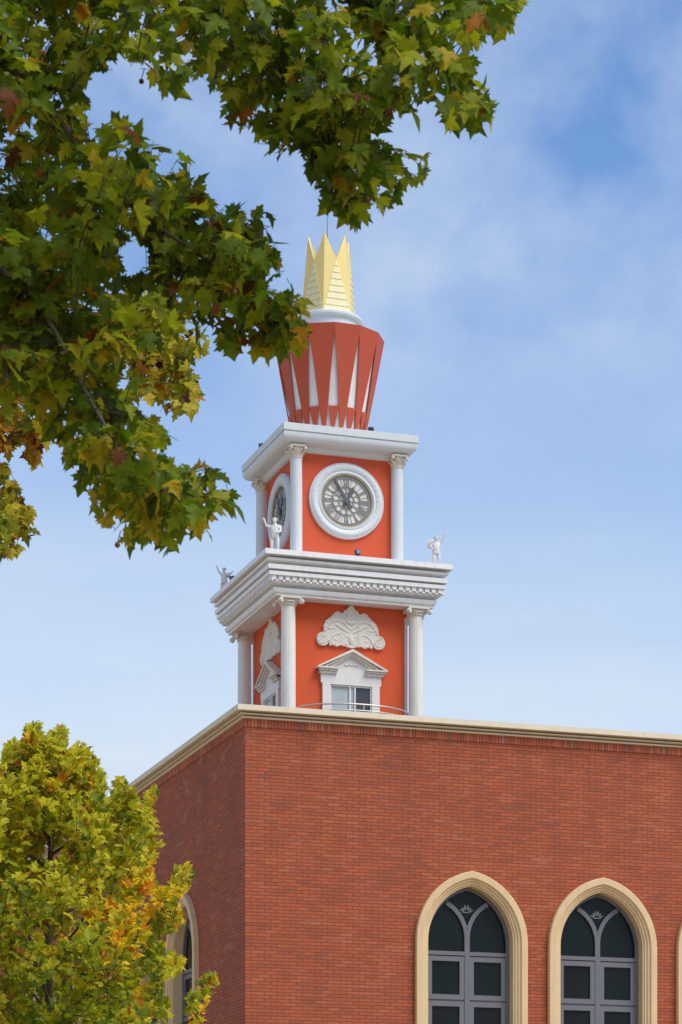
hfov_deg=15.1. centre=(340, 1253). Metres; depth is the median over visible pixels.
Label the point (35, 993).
window
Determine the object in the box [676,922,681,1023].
window
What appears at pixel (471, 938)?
window
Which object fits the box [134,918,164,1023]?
window
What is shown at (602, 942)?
window
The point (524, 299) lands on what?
sky
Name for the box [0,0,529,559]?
plane tree
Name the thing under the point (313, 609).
clock tower
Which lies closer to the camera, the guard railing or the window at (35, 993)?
the guard railing
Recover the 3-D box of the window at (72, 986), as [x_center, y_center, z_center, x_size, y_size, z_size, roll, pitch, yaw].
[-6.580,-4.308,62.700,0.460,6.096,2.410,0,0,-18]
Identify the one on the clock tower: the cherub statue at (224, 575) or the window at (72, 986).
the cherub statue at (224, 575)
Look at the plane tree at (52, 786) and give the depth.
31.73 m
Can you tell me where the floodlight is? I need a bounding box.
[355,549,360,555]
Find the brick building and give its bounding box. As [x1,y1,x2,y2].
[0,704,681,1023]
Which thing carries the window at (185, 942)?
in the brick building
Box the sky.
[0,0,681,837]
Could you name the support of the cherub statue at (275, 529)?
on the clock tower
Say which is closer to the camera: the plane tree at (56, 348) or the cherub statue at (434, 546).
the plane tree at (56, 348)
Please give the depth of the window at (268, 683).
53.95 m
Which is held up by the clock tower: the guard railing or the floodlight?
the floodlight
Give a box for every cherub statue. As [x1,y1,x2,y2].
[216,565,232,588]
[263,517,281,548]
[426,532,446,562]
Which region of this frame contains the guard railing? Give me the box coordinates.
[296,703,408,714]
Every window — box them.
[33,988,54,1011]
[55,960,78,1023]
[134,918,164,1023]
[165,893,198,1023]
[254,661,280,706]
[315,649,387,712]
[415,871,527,1023]
[548,878,656,1023]
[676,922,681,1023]
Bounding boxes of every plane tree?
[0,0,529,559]
[0,288,210,562]
[0,719,219,1023]
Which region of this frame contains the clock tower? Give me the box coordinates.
[210,216,452,715]
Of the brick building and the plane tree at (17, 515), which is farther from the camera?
the brick building
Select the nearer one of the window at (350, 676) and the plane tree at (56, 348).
the plane tree at (56, 348)
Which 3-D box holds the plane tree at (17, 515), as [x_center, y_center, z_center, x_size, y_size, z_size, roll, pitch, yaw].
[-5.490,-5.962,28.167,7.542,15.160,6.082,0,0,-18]

